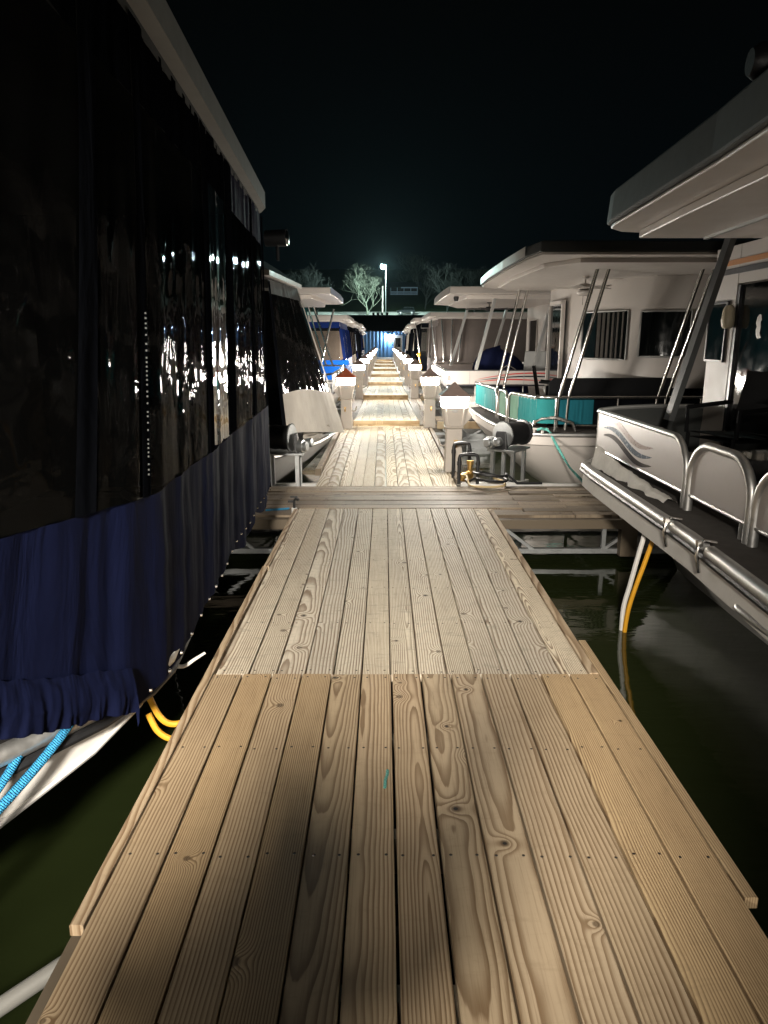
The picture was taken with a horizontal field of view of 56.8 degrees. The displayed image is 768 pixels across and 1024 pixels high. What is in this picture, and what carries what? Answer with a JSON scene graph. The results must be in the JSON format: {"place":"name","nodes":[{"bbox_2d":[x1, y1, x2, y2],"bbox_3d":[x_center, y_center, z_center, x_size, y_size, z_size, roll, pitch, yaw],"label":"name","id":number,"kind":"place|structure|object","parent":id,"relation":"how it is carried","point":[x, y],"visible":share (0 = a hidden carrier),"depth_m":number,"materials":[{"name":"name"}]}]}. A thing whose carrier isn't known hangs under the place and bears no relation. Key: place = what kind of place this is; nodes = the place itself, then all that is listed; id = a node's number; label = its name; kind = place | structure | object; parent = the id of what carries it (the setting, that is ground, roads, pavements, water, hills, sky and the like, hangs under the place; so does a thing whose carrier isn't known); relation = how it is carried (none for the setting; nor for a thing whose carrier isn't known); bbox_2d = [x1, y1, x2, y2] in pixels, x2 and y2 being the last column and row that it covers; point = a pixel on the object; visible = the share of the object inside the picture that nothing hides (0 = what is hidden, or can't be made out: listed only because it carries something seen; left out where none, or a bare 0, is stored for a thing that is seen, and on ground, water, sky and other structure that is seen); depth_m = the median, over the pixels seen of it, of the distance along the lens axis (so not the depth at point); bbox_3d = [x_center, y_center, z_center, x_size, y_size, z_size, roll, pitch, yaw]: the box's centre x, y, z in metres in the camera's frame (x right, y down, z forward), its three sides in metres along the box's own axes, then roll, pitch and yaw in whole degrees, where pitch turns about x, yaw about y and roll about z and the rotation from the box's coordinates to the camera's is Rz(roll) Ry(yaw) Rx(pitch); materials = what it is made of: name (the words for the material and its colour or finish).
{"place":"outdoors","nodes":[
{"label":"outdoors","id":0,"kind":"place"},
{"bbox_2d":[335,397,340,409],"bbox_3d":[-5.025,-3.283,21.622,7.950,0.620,1.075,0,14,0],"label":"finger dock","id":1,"kind":"object","parent":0,"point":[339,402],"depth_m":21.15,"materials":[{"name":"grey wood"}]},
{"bbox_2d":[307,312,428,314],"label":"road","id":2,"kind":"structure","parent":0,"point":[362,313],"depth_m":186.28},
{"bbox_2d":[397,307,414,313],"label":"parked car","id":3,"kind":"object","parent":2,"relation":"on","point":[410,310],"visible":1,"depth_m":182.55,"materials":[{"name":"paint"}]},
{"bbox_2d":[0,367,767,1023],"bbox_3d":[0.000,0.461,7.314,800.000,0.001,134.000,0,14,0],"label":"water","id":4,"kind":"structure","parent":0,"point":[684,661],"depth_m":4.16,"materials":[{"name":"liquid"}]},
{"bbox_2d":[0,0,270,828],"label":"houseboat","id":5,"kind":"object","parent":4,"relation":"on","point":[133,365],"visible":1,"depth_m":2.29,"materials":[{"name":"fabric"}]},
{"bbox_2d":[0,755,22,792],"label":"mooring rope","id":6,"kind":"object","parent":5,"relation":"hanging from","point":[8,772],"visible":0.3,"depth_m":2.29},
{"bbox_2d":[0,725,73,814],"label":"mooring rope","id":7,"kind":"object","parent":5,"relation":"attached to","point":[23,781],"visible":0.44,"depth_m":2.32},
{"bbox_2d":[0,0,78,537],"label":"vinyl window","id":8,"kind":"structure","parent":5,"relation":"in","point":[39,112],"depth_m":1.73,"materials":[{"name":"plastic"}]},
{"bbox_2d":[94,53,142,511],"bbox_3d":[-0.837,-0.640,2.217,0.117,1.299,0.358,0,14,0],"label":"vinyl window","id":9,"kind":"structure","parent":5,"relation":"in","point":[119,424],"depth_m":2.21,"materials":[{"name":"plastic"}]},
{"bbox_2d":[140,105,208,494],"bbox_3d":[-0.847,-0.816,2.966,0.067,1.310,1.061,0,14,-2],"label":"vinyl window","id":10,"kind":"structure","parent":5,"relation":"in","point":[172,186],"depth_m":2.85,"materials":[{"name":"plastic"}]},
{"bbox_2d":[178,652,205,668],"bbox_3d":[-0.930,0.690,3.306,0.196,0.059,0.061,-4,14,-15],"label":"power cord","id":11,"kind":"object","parent":5,"relation":"hanging from","point":[187,664],"visible":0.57,"depth_m":3.30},
{"bbox_2d":[208,184,229,446],"bbox_3d":[-0.897,-1.036,3.875,0.045,1.310,0.551,-1,14,-3],"label":"vinyl window","id":12,"kind":"structure","parent":5,"relation":"in","point":[216,207],"depth_m":3.87,"materials":[{"name":"plastic"}]},
{"bbox_2d":[232,212,254,428],"bbox_3d":[-0.948,-1.262,4.808,0.035,1.310,0.910,-1,14,-3],"label":"vinyl window","id":13,"kind":"structure","parent":5,"relation":"in","point":[244,361],"depth_m":4.75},
{"bbox_2d":[252,235,266,413],"bbox_3d":[-0.988,-1.467,5.654,0.030,1.310,0.649,-1,14,-3],"label":"vinyl window","id":14,"kind":"structure","parent":5,"relation":"in","point":[257,260],"depth_m":5.65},
{"bbox_2d":[262,261,344,482],"bbox_3d":[-2.350,-1.992,10.707,3.300,3.670,4.250,0,14,0],"label":"houseboat","id":15,"kind":"object","parent":4,"relation":"on","point":[300,397],"visible":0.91,"depth_m":10.08,"materials":[{"name":"black plastic"}]},
{"bbox_2d":[263,229,289,260],"bbox_3d":[-1.512,-3.757,9.998,0.355,0.415,0.230,2,14,7],"label":"searchlight","id":16,"kind":"object","parent":15,"relation":"on","point":[277,239],"visible":1,"depth_m":9.89,"materials":[{"name":"black metal"}]},
{"bbox_2d":[298,287,343,402],"bbox_3d":[-3.529,-3.553,17.532,4.942,3.490,4.849,0,14,0],"label":"houseboat","id":17,"kind":"object","parent":4,"relation":"on","point":[313,297],"visible":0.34,"depth_m":16.78,"materials":[{"name":"paint"}]},
{"bbox_2d":[308,315,353,402],"bbox_3d":[-4.025,-5.034,24.349,5.950,3.160,5.000,0,14,0],"label":"houseboat","id":18,"kind":"object","parent":4,"relation":"on","point":[343,321],"visible":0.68,"depth_m":22.08,"materials":[{"name":"paint"}]},
{"bbox_2d":[311,321,358,369],"bbox_3d":[-4.040,-6.548,30.619,5.920,3.150,4.900,0,14,0],"label":"houseboat","id":19,"kind":"object","parent":4,"relation":"on","point":[334,345],"visible":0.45,"depth_m":28.33,"materials":[{"name":"paint"}]},
{"bbox_2d":[351,324,363,360],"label":"houseboat","id":20,"kind":"object","parent":4,"relation":"on","point":[358,338],"visible":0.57,"depth_m":35.54,"materials":[{"name":"paint"}]},
{"bbox_2d":[355,328,365,358],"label":"houseboat","id":21,"kind":"object","parent":4,"relation":"on","point":[361,330],"visible":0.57,"depth_m":42.64,"materials":[{"name":"paint"}]},
{"bbox_2d":[376,357,392,358],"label":"landing stage","id":22,"kind":"object","parent":4,"relation":"on","point":[384,357],"visible":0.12,"depth_m":71.80,"materials":[{"name":"brown wood"}]},
{"bbox_2d":[374,363,395,366],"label":"dock section","id":23,"kind":"object","parent":4,"relation":"on","point":[385,365],"visible":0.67,"depth_m":46.81,"materials":[{"name":"brown wood"}]},
{"bbox_2d":[376,358,393,360],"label":"dock section","id":24,"kind":"object","parent":4,"relation":"on","point":[392,359],"visible":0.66,"depth_m":59.63,"materials":[{"name":"brown wood"}]},
{"bbox_2d":[373,366,397,371],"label":"dock section","id":25,"kind":"object","parent":4,"relation":"on","point":[395,368],"visible":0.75,"depth_m":41.07,"materials":[{"name":"brown wood"}]},
{"bbox_2d":[395,349,398,365],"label":"lamp pedestal","id":26,"kind":"object","parent":25,"relation":"on","point":[397,350],"visible":0.42,"depth_m":46.43,"materials":[{"name":"white plastic"}]},
{"bbox_2d":[376,361,394,363],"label":"dock section","id":27,"kind":"object","parent":4,"relation":"on","point":[384,362],"visible":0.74,"depth_m":53.23,"materials":[{"name":"brown wood"}]},
{"bbox_2d":[371,370,400,381],"bbox_3d":[0.035,-7.046,37.253,2.070,0.674,6.630,0,14,0],"label":"dock section","id":28,"kind":"object","parent":4,"relation":"on","point":[383,374],"visible":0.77,"depth_m":35.18,"materials":[{"name":"brown wood"}]},
{"bbox_2d":[369,350,374,369],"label":"lamp pedestal","id":29,"kind":"object","parent":28,"relation":"on","point":[372,353],"visible":0.42,"depth_m":39.96,"materials":[{"name":"white plastic"}]},
{"bbox_2d":[397,350,401,370],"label":"lamp pedestal","id":30,"kind":"object","parent":28,"relation":"on","point":[399,352],"visible":0.56,"depth_m":39.99,"materials":[{"name":"white plastic"}]},
{"bbox_2d":[353,384,419,404],"bbox_3d":[0.035,-3.926,24.376,2.070,0.674,6.730,0,14,0],"label":"dock section","id":31,"kind":"object","parent":4,"relation":"on","point":[384,393],"visible":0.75,"depth_m":22.53,"materials":[{"name":"brown wood"}]},
{"bbox_2d":[360,354,369,384],"bbox_3d":[-0.739,-5.415,27.077,0.448,1.165,0.337,0,14,0],"label":"lamp pedestal","id":32,"kind":"object","parent":31,"relation":"on","point":[364,358],"visible":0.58,"depth_m":26.96,"materials":[{"name":"white metal"}]},
{"bbox_2d":[402,355,412,384],"bbox_3d":[0.918,-5.415,27.077,0.448,1.165,0.337,0,14,0],"label":"lamp pedestal","id":33,"kind":"object","parent":31,"relation":"on","point":[407,359],"visible":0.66,"depth_m":26.98,"materials":[{"name":"white plastic"}]},
{"bbox_2d":[368,376,404,389],"bbox_3d":[0.035,-5.492,30.839,2.070,0.674,6.630,0,14,0],"label":"dock section","id":34,"kind":"object","parent":4,"relation":"on","point":[388,381],"visible":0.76,"depth_m":28.22,"materials":[{"name":"brown wood"}]},
{"bbox_2d":[365,352,372,375],"bbox_3d":[-0.739,-6.992,33.588,0.448,1.165,0.337,0,14,0],"label":"lamp pedestal","id":35,"kind":"object","parent":34,"relation":"on","point":[368,354],"visible":0.48,"depth_m":33.45,"materials":[{"name":"white metal"}]},
{"bbox_2d":[399,352,406,375],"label":"lamp pedestal","id":36,"kind":"object","parent":34,"relation":"on","point":[402,355],"visible":0.56,"depth_m":33.48,"materials":[{"name":"white plastic"}]},
{"bbox_2d":[316,426,460,485],"bbox_3d":[0.025,-0.782,11.520,1.850,0.615,6.140,0,14,0],"label":"dock section","id":37,"kind":"object","parent":4,"relation":"on","point":[398,456],"visible":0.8,"depth_m":10.37,"materials":[{"name":"brown wood"}]},
{"bbox_2d":[334,368,356,428],"bbox_3d":[-0.744,-2.213,13.859,0.448,1.165,0.337,0,14,0],"label":"lamp pedestal","id":38,"kind":"object","parent":37,"relation":"on","point":[344,389],"visible":0.98,"depth_m":13.74,"materials":[{"name":"beige plastic"}]},
{"bbox_2d":[419,368,441,427],"bbox_3d":[0.913,-2.248,14.005,0.448,1.165,0.337,0,14,0],"label":"lamp pedestal","id":39,"kind":"object","parent":37,"relation":"on","point":[431,388],"visible":0.99,"depth_m":13.89,"materials":[{"name":"white metal"}]},
{"bbox_2d":[438,382,471,471],"bbox_3d":[0.923,-1.111,9.310,0.448,1.165,0.337,0,14,0],"label":"lamp pedestal","id":40,"kind":"object","parent":37,"relation":"on","point":[456,413],"visible":0.95,"depth_m":9.18,"materials":[{"name":"beige plastic"}]},
{"bbox_2d":[451,441,479,483],"bbox_3d":[1.002,-0.612,8.747,0.311,0.461,0.466,0,14,0],"label":"pipe rack","id":41,"kind":"object","parent":37,"relation":"on","point":[469,453],"visible":0.94,"depth_m":8.58,"materials":[{"name":"grey metal"}]},
{"bbox_2d":[461,460,473,480],"bbox_3d":[1.018,-0.496,8.695,0.233,0.250,0.118,-12,18,-41],"label":"valve fitting","id":42,"kind":"object","parent":41,"relation":"attached to","point":[470,464],"visible":0.81,"depth_m":8.70,"materials":[{"name":"gold metal"}]},
{"bbox_2d":[461,481,581,485],"bbox_3d":[0.307,-0.334,8.950,4.470,0.215,0.450,2,14,8],"label":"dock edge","id":43,"kind":"object","parent":37,"relation":"attached to","point":[463,483],"visible":0.18,"depth_m":8.56,"materials":[{"name":"wood"}]},
{"bbox_2d":[269,423,316,485],"bbox_3d":[-1.176,-0.667,8.708,0.753,0.847,0.600,0,14,0],"label":"cable winch","id":44,"kind":"object","parent":43,"relation":"on","point":[284,440],"visible":0.76,"depth_m":8.55,"materials":[{"name":"metal"}]},
{"bbox_2d":[465,471,541,484],"bbox_3d":[1.438,-0.408,8.502,0.927,0.171,0.331,0,14,0],"label":"garden hose","id":45,"kind":"object","parent":43,"relation":"on","point":[487,474],"visible":0.98,"depth_m":8.44,"materials":[{"name":"black rubber"}]},
{"bbox_2d":[483,420,532,481],"bbox_3d":[1.576,-0.741,9.095,0.600,0.847,0.753,9,16,33],"label":"cable winch","id":46,"kind":"object","parent":43,"relation":"attached to","point":[505,438],"visible":0.94,"depth_m":9.02,"materials":[{"name":"metal"}]},
{"bbox_2d":[340,398,436,439],"bbox_3d":[0.035,-2.331,17.791,2.070,0.674,6.880,0,14,0],"label":"dock section","id":47,"kind":"object","parent":4,"relation":"on","point":[384,413],"visible":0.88,"depth_m":16.42,"materials":[{"name":"brown wood"}]},
{"bbox_2d":[352,359,365,398],"bbox_3d":[-0.739,-3.884,20.759,0.448,1.165,0.337,0,14,0],"label":"lamp pedestal","id":48,"kind":"object","parent":47,"relation":"on","point":[358,368],"visible":0.9,"depth_m":20.65,"materials":[{"name":"white metal"}]},
{"bbox_2d":[408,359,422,398],"bbox_3d":[0.918,-3.931,20.954,0.448,1.165,0.337,0,14,0],"label":"lamp pedestal","id":49,"kind":"object","parent":47,"relation":"on","point":[415,371],"visible":0.98,"depth_m":20.84,"materials":[{"name":"white plastic"}]},
{"bbox_2d":[25,508,767,1023],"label":"dock section","id":50,"kind":"object","parent":4,"relation":"on","point":[535,806],"visible":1,"depth_m":2.35,"materials":[{"name":"brown wood"}]},
{"bbox_2d":[0,956,60,1017],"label":"fender pole","id":51,"kind":"object","parent":50,"relation":"attached to","point":[22,991],"depth_m":2.04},
{"bbox_2d":[145,712,170,740],"bbox_3d":[-0.949,0.953,3.153,0.208,0.141,0.065,-3,14,-12],"label":"power cord","id":52,"kind":"object","parent":50,"relation":"attached to","point":[158,731],"visible":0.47,"depth_m":3.13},
{"bbox_2d":[147,697,179,726],"bbox_3d":[-0.943,0.880,3.136,0.196,0.142,0.064,-3,14,-13],"label":"power cord","id":53,"kind":"object","parent":50,"relation":"attached to","point":[160,717],"visible":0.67,"depth_m":3.11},
{"bbox_2d":[383,769,388,788],"bbox_3d":[0.008,0.990,2.640,0.015,0.014,0.107,2,14,6],"label":"scrap","id":54,"kind":"object","parent":50,"relation":"on","point":[385,779],"visible":1,"depth_m":2.63,"materials":[{"name":"green plastic"}]},
{"bbox_2d":[403,330,407,353],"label":"houseboat","id":55,"kind":"object","parent":4,"relation":"on","point":[405,340],"visible":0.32,"depth_m":50.25,"materials":[{"name":"paint"}]},
{"bbox_2d":[404,328,413,357],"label":"houseboat","id":56,"kind":"object","parent":4,"relation":"on","point":[408,331],"visible":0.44,"depth_m":42.47,"materials":[{"name":"paint"}]},
{"bbox_2d":[153,486,666,555],"bbox_3d":[2.110,0.060,7.768,11.420,0.405,1.580,0,14,0],"label":"dock section","id":57,"kind":"object","parent":4,"relation":"on","point":[547,507],"visible":0.37,"depth_m":7.45,"materials":[{"name":"brown wood"}]},
{"bbox_2d":[265,508,288,510],"bbox_3d":[-1.087,-0.028,7.238,0.254,0.014,0.038,-5,14,-19],"label":"strap","id":58,"kind":"object","parent":57,"relation":"on","point":[274,509],"visible":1,"depth_m":7.22,"materials":[{"name":"blue fabric"}]},
{"bbox_2d":[288,496,298,511],"bbox_3d":[-0.880,-0.054,6.963,0.121,0.207,0.054,4,14,16],"label":"spigot","id":59,"kind":"object","parent":57,"relation":"on","point":[296,498],"visible":0.78,"depth_m":6.94,"materials":[{"name":"black metal"}]},
{"bbox_2d":[462,474,505,487],"bbox_3d":[1.200,-0.374,8.434,0.507,0.113,0.378,0,14,0],"label":"garden hose","id":60,"kind":"object","parent":57,"relation":"on","point":[479,486],"visible":0.91,"depth_m":8.32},
{"bbox_2d":[405,324,426,362],"bbox_3d":[4.060,-8.065,36.837,5.880,3.170,4.900,0,14,0],"label":"houseboat","id":61,"kind":"object","parent":4,"relation":"on","point":[412,327],"visible":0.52,"depth_m":34.58,"materials":[{"name":"paint"}]},
{"bbox_2d":[418,381,422,392],"bbox_3d":[5.025,-4.861,28.134,7.950,0.620,1.075,0,14,0],"label":"finger dock","id":62,"kind":"object","parent":4,"relation":"on","point":[419,384],"visible":0.02,"depth_m":27.66,"materials":[{"name":"grey wood"}]},
{"bbox_2d":[410,318,437,386],"bbox_3d":[4.075,-6.571,30.459,5.850,3.270,4.800,0,14,0],"label":"houseboat","id":63,"kind":"object","parent":4,"relation":"on","point":[419,323],"visible":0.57,"depth_m":28.39,"materials":[{"name":"paint"}]},
{"bbox_2d":[419,393,441,413],"bbox_3d":[5.025,-3.283,21.622,7.950,0.620,1.075,0,14,0],"label":"finger dock","id":64,"kind":"object","parent":4,"relation":"on","point":[436,405],"visible":0.16,"depth_m":21.15,"materials":[{"name":"grey wood"}]},
{"bbox_2d":[435,416,486,447],"bbox_3d":[5.025,-1.670,14.965,7.950,0.620,1.075,0,14,0],"label":"finger dock","id":65,"kind":"object","parent":4,"relation":"on","point":[474,435],"visible":0.2,"depth_m":14.59,"materials":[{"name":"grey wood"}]},
{"bbox_2d":[421,312,526,382],"bbox_3d":[4.160,-4.998,24.049,5.680,3.230,5.200,0,14,0],"label":"houseboat","id":66,"kind":"object","parent":4,"relation":"on","point":[443,329],"visible":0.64,"depth_m":21.56,"materials":[{"name":"paint"}]},
{"bbox_2d":[428,328,429,356],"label":"vinyl window","id":67,"kind":"structure","parent":66,"relation":"in","point":[429,328],"depth_m":25.70,"materials":[{"name":"grey"}]},
{"bbox_2d":[430,328,431,358],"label":"vinyl window","id":68,"kind":"structure","parent":66,"relation":"in","point":[431,328],"depth_m":24.40,"materials":[{"name":"brown"}]},
{"bbox_2d":[433,327,435,359],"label":"vinyl window","id":69,"kind":"structure","parent":66,"relation":"in","point":[434,327],"depth_m":22.74,"materials":[{"name":"grey"}]},
{"bbox_2d":[432,286,550,429],"bbox_3d":[5.135,-3.575,17.604,7.830,3.500,5.299,0,14,0],"label":"houseboat","id":70,"kind":"object","parent":4,"relation":"on","point":[536,304],"visible":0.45,"depth_m":15.36,"materials":[{"name":"paint"}]},
{"bbox_2d":[458,384,477,393],"bbox_3d":[1.900,-2.966,16.259,0.540,0.490,0.540,0,14,0],"label":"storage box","id":71,"kind":"object","parent":70,"relation":"on","point":[469,389],"depth_m":16.04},
{"bbox_2d":[465,302,510,310],"bbox_3d":[2.446,-4.791,16.570,1.085,0.190,1.043,0,14,0],"label":"ceiling fan","id":72,"kind":"object","parent":70,"relation":"hanging from","point":[488,308],"visible":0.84,"depth_m":16.50,"materials":[{"name":"black metal"}]},
{"bbox_2d":[472,345,528,393],"bbox_3d":[2.651,-3.270,16.263,1.369,1.078,0.775,0,14,0],"label":"covered grill","id":73,"kind":"object","parent":70,"relation":"on","point":[491,358],"visible":0.46,"depth_m":16.02,"materials":[{"name":"blue fabric"}]},
{"bbox_2d":[528,319,537,350],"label":"window","id":74,"kind":"structure","parent":70,"relation":"in","point":[533,324],"depth_m":18.77,"materials":[{"name":"black glass"}]},
{"bbox_2d":[522,351,545,391],"bbox_3d":[3.390,-3.165,15.996,0.560,0.900,0.602,2,14,10],"label":"deck chair","id":75,"kind":"object","parent":70,"relation":"on","point":[529,360],"visible":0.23,"depth_m":15.69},
{"bbox_2d":[545,324,547,350],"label":"window","id":76,"kind":"structure","parent":70,"relation":"in","point":[547,324],"depth_m":17.27,"materials":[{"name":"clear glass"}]},
{"bbox_2d":[469,240,767,482],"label":"houseboat","id":77,"kind":"object","parent":4,"relation":"on","point":[625,339],"visible":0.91,"depth_m":10.39,"materials":[{"name":"white plastic"}]},
{"bbox_2d":[532,365,550,399],"bbox_3d":[2.693,-1.909,11.489,0.602,0.900,0.560,4,14,15],"label":"deck chair","id":78,"kind":"object","parent":77,"relation":"on","point":[541,381],"visible":0.38,"depth_m":11.50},
{"bbox_2d":[545,300,565,385],"bbox_3d":[3.103,-3.025,12.849,0.085,1.510,1.030,0,14,0],"label":"door","id":79,"kind":"structure","parent":77,"relation":"in","point":[557,309],"depth_m":12.81,"materials":[{"name":"white glass"}]},
{"bbox_2d":[537,427,581,481],"bbox_3d":[2.401,-0.765,9.410,0.193,0.516,1.816,-2,14,-7],"label":"mooring rope","id":80,"kind":"object","parent":77,"relation":"attached to","point":[563,457],"visible":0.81,"depth_m":9.74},
{"bbox_2d":[555,276,611,304],"bbox_3d":[2.947,-3.252,10.450,0.836,0.400,0.804,0,14,0],"label":"ceiling fan","id":81,"kind":"object","parent":77,"relation":"hanging from","point":[583,288],"visible":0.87,"depth_m":10.36},
{"bbox_2d":[579,310,629,360],"bbox_3d":[3.414,-2.769,11.138,0.100,0.750,1.092,-6,15,-22],"label":"window","id":82,"kind":"structure","parent":77,"relation":"in","point":[608,339],"depth_m":10.99,"materials":[{"name":"black glass"}]},
{"bbox_2d":[637,310,693,357],"bbox_3d":[4.092,-2.597,10.361,0.728,0.678,0.084,7,15,26],"label":"window","id":83,"kind":"structure","parent":77,"relation":"in","point":[658,329],"depth_m":10.37,"materials":[{"name":"black glass"}]},
{"bbox_2d":[580,41,767,644],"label":"houseboat","id":84,"kind":"object","parent":4,"relation":"on","point":[707,531],"visible":0.96,"depth_m":4.92,"materials":[{"name":"white plastic"}]},
{"bbox_2d":[619,534,645,630],"bbox_3d":[1.867,0.482,5.309,0.167,0.985,0.075,11,17,38],"label":"power cord","id":85,"kind":"object","parent":84,"relation":"hanging from","point":[632,575],"visible":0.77,"depth_m":5.31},
{"bbox_2d":[591,445,676,502],"bbox_3d":[2.018,-0.337,5.860,0.133,0.204,1.558,-1,14,-3],"label":"rumpled cloth","id":86,"kind":"object","parent":84,"relation":"attached to","point":[604,462],"visible":0.99,"depth_m":5.95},
{"bbox_2d":[622,540,653,632],"bbox_3d":[1.897,0.506,5.273,0.199,0.958,0.079,9,16,32],"label":"power cord","id":87,"kind":"object","parent":84,"relation":"hanging from","point":[637,582],"visible":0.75,"depth_m":5.26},
{"bbox_2d":[703,301,729,361],"bbox_3d":[3.108,-1.678,6.631,0.028,0.540,0.380,0,14,0],"label":"window","id":88,"kind":"structure","parent":84,"relation":"in","point":[715,342],"depth_m":6.63,"materials":[{"name":"black glass"}]},
{"bbox_2d":[684,371,767,449],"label":"deck chair","id":89,"kind":"object","parent":84,"relation":"on","point":[751,414],"visible":0.88,"depth_m":5.71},
{"bbox_2d":[721,305,734,328],"bbox_3d":[3.070,-1.739,6.329,0.116,0.200,0.116,0,14,0],"label":"wall lantern","id":90,"kind":"object","parent":84,"relation":"attached to","point":[728,318],"depth_m":6.29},
{"bbox_2d":[721,281,767,481],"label":"sliding door","id":91,"kind":"structure","parent":84,"relation":"in","point":[749,351],"depth_m":6.09,"materials":[{"name":"black glass"}]},
{"bbox_2d":[734,604,767,636],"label":"rub rail","id":92,"kind":"object","parent":84,"relation":"on","point":[744,614],"visible":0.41,"depth_m":3.44,"materials":[{"name":"metal"}]},
{"bbox_2d":[349,312,423,356],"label":"marina building","id":93,"kind":"structure","parent":0,"point":[385,335],"depth_m":72.63,"materials":[{"name":"blue metal"}]},
{"bbox_2d":[393,335,402,355],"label":"door","id":94,"kind":"structure","parent":93,"relation":"in","point":[397,339],"depth_m":72.35,"materials":[{"name":"white paint"}]},
{"bbox_2d":[279,269,527,311],"bbox_3d":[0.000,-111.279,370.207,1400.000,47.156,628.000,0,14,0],"label":"grass hill","id":95,"kind":"structure","parent":0,"point":[395,303],"depth_m":249.79,"materials":[{"name":"plant"}]},
{"bbox_2d":[287,270,313,284],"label":"bare tree","id":96,"kind":"object","parent":95,"relation":"on","point":[292,276],"visible":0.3,"depth_m":180.35,"materials":[{"name":"grey plant"}]},
{"bbox_2d":[294,260,335,314],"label":"bare tree","id":97,"kind":"object","parent":95,"relation":"on","point":[310,284],"visible":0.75,"depth_m":162.96,"materials":[{"name":"grey plant"}]},
{"bbox_2d":[338,265,383,314],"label":"bare tree","id":98,"kind":"object","parent":95,"relation":"on","point":[364,287],"visible":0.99,"depth_m":175.91,"materials":[{"name":"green plant"}]},
{"bbox_2d":[381,265,385,314],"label":"street lamp","id":99,"kind":"object","parent":95,"relation":"on","point":[383,266],"visible":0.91,"depth_m":165.95,"materials":[{"name":"metal"}]},
{"bbox_2d":[386,282,421,294],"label":"porch house","id":100,"kind":"structure","parent":95,"relation":"on","point":[402,288],"depth_m":232.73,"materials":[{"name":"grey paint"}]},
{"bbox_2d":[395,251,432,283],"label":"bare tree","id":101,"kind":"object","parent":95,"relation":"on","point":[414,267],"visible":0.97,"depth_m":235.59,"materials":[{"name":"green plant"}]},
{"bbox_2d":[410,273,449,308],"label":"bare tree","id":102,"kind":"object","parent":95,"relation":"on","point":[429,280],"visible":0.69,"depth_m":195.35,"materials":[{"name":"grey plant"}]},
{"bbox_2d":[423,263,463,311],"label":"bare tree","id":103,"kind":"object","parent":95,"relation":"on","point":[452,283],"visible":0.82,"depth_m":180.06,"materials":[{"name":"grey plant"}]},
{"bbox_2d":[446,263,489,311],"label":"bare tree","id":104,"kind":"object","parent":95,"relation":"on","point":[471,277],"visible":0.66,"depth_m":183.73,"materials":[{"name":"grey plant"}]},
{"bbox_2d":[166,0,767,269],"label":"sky","id":105,"kind":"structure","parent":0,"point":[472,134],"materials":[{"name":"black"}]}
]}

